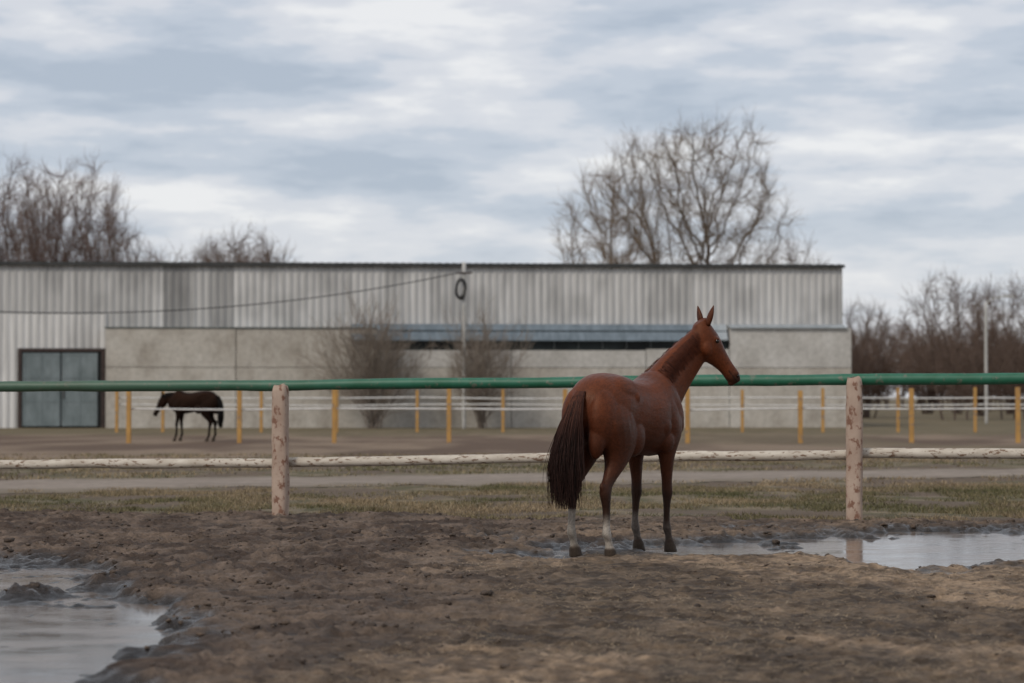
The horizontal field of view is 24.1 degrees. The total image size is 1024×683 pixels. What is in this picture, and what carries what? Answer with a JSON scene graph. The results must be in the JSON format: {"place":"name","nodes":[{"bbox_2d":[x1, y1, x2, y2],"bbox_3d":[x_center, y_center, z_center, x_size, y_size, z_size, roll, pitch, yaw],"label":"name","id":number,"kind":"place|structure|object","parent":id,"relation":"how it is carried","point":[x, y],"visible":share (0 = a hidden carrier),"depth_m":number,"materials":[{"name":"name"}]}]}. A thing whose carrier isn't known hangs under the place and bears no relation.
{"place":"outdoors","nodes":[
{"label":"outdoors","id":0,"kind":"place"},
{"bbox_2d":[0,261,850,427],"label":"warehouse","id":1,"kind":"structure","parent":0,"point":[621,319],"depth_m":110.77,"materials":[{"name":"metal"}]},
{"bbox_2d":[22,353,60,425],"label":"door leaf left","id":2,"kind":"structure","parent":1,"relation":"in","point":[32,363],"depth_m":109.88,"materials":[{"name":"grey metal"}]},
{"bbox_2d":[63,353,97,425],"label":"door leaf right","id":3,"kind":"structure","parent":1,"relation":"in","point":[71,362],"depth_m":109.99,"materials":[{"name":"grey metal"}]},
{"bbox_2d":[386,330,726,349],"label":"strip window","id":4,"kind":"structure","parent":1,"relation":"in","point":[538,345],"depth_m":110.88,"materials":[{"name":"blue glass"}]},
{"bbox_2d":[0,399,1023,682],"bbox_3d":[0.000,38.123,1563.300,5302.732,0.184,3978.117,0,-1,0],"label":"ground","id":5,"kind":"structure","parent":0,"point":[532,565],"depth_m":17.55,"materials":[{"name":"soil"}]},
{"bbox_2d":[0,199,16,254],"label":"bare tree","id":6,"kind":"object","parent":5,"relation":"on","point":[0,235],"visible":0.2,"depth_m":141.04,"materials":[{"name":"brown plant"}]},
{"bbox_2d":[0,142,74,261],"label":"bare tree","id":7,"kind":"object","parent":5,"relation":"on","point":[6,224],"visible":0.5,"depth_m":139.70,"materials":[{"name":"brown plant"}]},
{"bbox_2d":[0,172,88,261],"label":"bare tree","id":8,"kind":"object","parent":5,"relation":"on","point":[19,238],"visible":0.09,"depth_m":149.76,"materials":[{"name":"brown plant"}]},
{"bbox_2d":[13,150,140,261],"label":"bare tree","id":9,"kind":"object","parent":5,"relation":"on","point":[89,255],"visible":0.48,"depth_m":142.45,"materials":[{"name":"brown plant"}]},
{"bbox_2d":[0,568,169,682],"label":"puddle","id":10,"kind":"object","parent":5,"relation":"on","point":[63,645],"depth_m":14.16,"materials":[{"name":"liquid"}]},
{"bbox_2d":[73,188,147,261],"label":"bare tree","id":11,"kind":"object","parent":5,"relation":"on","point":[111,256],"visible":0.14,"depth_m":145.94,"materials":[{"name":"brown plant"}]},
{"bbox_2d":[117,234,191,261],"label":"bare tree","id":12,"kind":"object","parent":5,"relation":"on","point":[156,258],"visible":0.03,"depth_m":260.45,"materials":[{"name":"brown plant"}]},
{"bbox_2d":[153,391,223,441],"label":"horse","id":13,"kind":"object","parent":5,"relation":"on","point":[198,399],"visible":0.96,"depth_m":75.77},
{"bbox_2d":[181,232,258,262],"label":"bare tree","id":14,"kind":"object","parent":5,"relation":"on","point":[203,256],"visible":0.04,"depth_m":149.80,"materials":[{"name":"brown plant"}]},
{"bbox_2d":[179,228,279,262],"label":"bare tree","id":15,"kind":"object","parent":5,"relation":"on","point":[228,250],"visible":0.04,"depth_m":160.14,"materials":[{"name":"brown plant"}]},
{"bbox_2d":[194,218,302,262],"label":"bare tree","id":16,"kind":"object","parent":5,"relation":"on","point":[234,253],"visible":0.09,"depth_m":155.88,"materials":[{"name":"brown plant"}]},
{"bbox_2d":[229,234,299,262],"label":"bare tree","id":17,"kind":"object","parent":5,"relation":"on","point":[268,255],"visible":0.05,"depth_m":152.29,"materials":[{"name":"brown plant"}]},
{"bbox_2d":[297,280,442,428],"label":"bare shrub","id":18,"kind":"object","parent":5,"relation":"on","point":[379,346],"visible":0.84,"depth_m":107.88,"materials":[{"name":"brown plant"}]},
{"bbox_2d":[455,262,471,428],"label":"utility pole","id":19,"kind":"object","parent":5,"relation":"on","point":[462,297],"visible":0.96,"depth_m":107.94,"materials":[{"name":"grey metal"}]},
{"bbox_2d":[0,273,456,313],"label":"overhead cable","id":20,"kind":"object","parent":19,"relation":"attached to","point":[219,307],"visible":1,"depth_m":101.97,"materials":[{"name":"black rubber"}]},
{"bbox_2d":[435,298,538,428],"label":"bare shrub","id":21,"kind":"object","parent":5,"relation":"on","point":[479,369],"visible":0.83,"depth_m":107.72,"materials":[{"name":"brown plant"}]},
{"bbox_2d":[0,373,1023,519],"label":"paddock fence","id":22,"kind":"object","parent":5,"relation":"on","point":[853,455],"visible":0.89,"depth_m":26.79,"materials":[{"name":"paint"}]},
{"bbox_2d":[0,452,1023,483],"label":"grass","id":23,"kind":"structure","parent":5,"relation":"on","point":[885,461],"depth_m":45.77,"materials":[{"name":"green plant"}]},
{"bbox_2d":[115,387,1023,431],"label":"wooden fence","id":24,"kind":"object","parent":5,"relation":"on","point":[742,397],"visible":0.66,"depth_m":95.98,"materials":[{"name":"yellow paint"}]},
{"bbox_2d":[126,387,1023,442],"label":"wooden fence","id":25,"kind":"object","parent":5,"relation":"on","point":[687,409],"visible":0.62,"depth_m":73.05,"materials":[{"name":"yellow paint"}]},
{"bbox_2d":[544,155,677,263],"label":"bare tree","id":26,"kind":"object","parent":5,"relation":"on","point":[594,200],"visible":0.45,"depth_m":155.76,"materials":[{"name":"brown plant"}]},
{"bbox_2d":[543,305,739,556],"bbox_3d":[1.144,0.764,21.215,0.640,2.215,2.335,-1,-2,38],"label":"horse","id":27,"kind":"object","parent":5,"relation":"on","point":[618,422],"visible":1,"depth_m":20.66},
{"bbox_2d":[571,103,809,263],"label":"bare tree","id":28,"kind":"object","parent":5,"relation":"on","point":[683,212],"visible":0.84,"depth_m":149.15,"materials":[{"name":"brown plant"}]},
{"bbox_2d":[543,531,1023,569],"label":"puddle","id":29,"kind":"object","parent":5,"relation":"on","point":[913,550],"visible":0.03,"depth_m":22.06,"materials":[{"name":"liquid"}]},
{"bbox_2d":[754,222,844,311],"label":"bare tree","id":30,"kind":"object","parent":5,"relation":"on","point":[791,260],"visible":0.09,"depth_m":165.08,"materials":[{"name":"brown plant"}]},
{"bbox_2d":[842,295,907,416],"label":"bare tree","id":31,"kind":"object","parent":5,"relation":"on","point":[879,325],"visible":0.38,"depth_m":169.43,"materials":[{"name":"brown plant"}]},
{"bbox_2d":[851,316,1023,417],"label":"distant treeline","id":32,"kind":"object","parent":5,"relation":"on","point":[882,363],"visible":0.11,"depth_m":203.16,"materials":[{"name":"brown plant"}]},
{"bbox_2d":[892,263,1023,419],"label":"bare tree","id":33,"kind":"object","parent":5,"relation":"on","point":[957,341],"visible":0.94,"depth_m":149.49,"materials":[{"name":"brown plant"}]},
{"bbox_2d":[938,271,1023,418],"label":"bare tree","id":34,"kind":"object","parent":5,"relation":"on","point":[1016,332],"visible":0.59,"depth_m":154.56,"materials":[{"name":"brown plant"}]},
{"bbox_2d":[984,295,1013,423],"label":"street lamp","id":35,"kind":"object","parent":5,"relation":"on","point":[986,352],"visible":0.78,"depth_m":127.97,"materials":[{"name":"grey metal"}]},
{"bbox_2d":[0,480,1023,520],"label":"grass","id":36,"kind":"structure","parent":0,"point":[1005,510],"depth_m":30.97,"materials":[{"name":"green plant"}]},
{"bbox_2d":[0,468,1023,493],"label":"dirt path","id":37,"kind":"structure","parent":0,"point":[73,485],"depth_m":39.31,"materials":[{"name":"brown soil"}]},
{"bbox_2d":[0,0,1023,397],"label":"sky","id":38,"kind":"structure","parent":0,"point":[362,131],"materials":[{"name":"grey"}]},
{"bbox_2d":[265,551,1023,682],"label":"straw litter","id":39,"kind":"object","parent":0,"point":[998,577],"visible":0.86,"depth_m":13.87,"materials":[{"name":"beige plant"}]}
]}

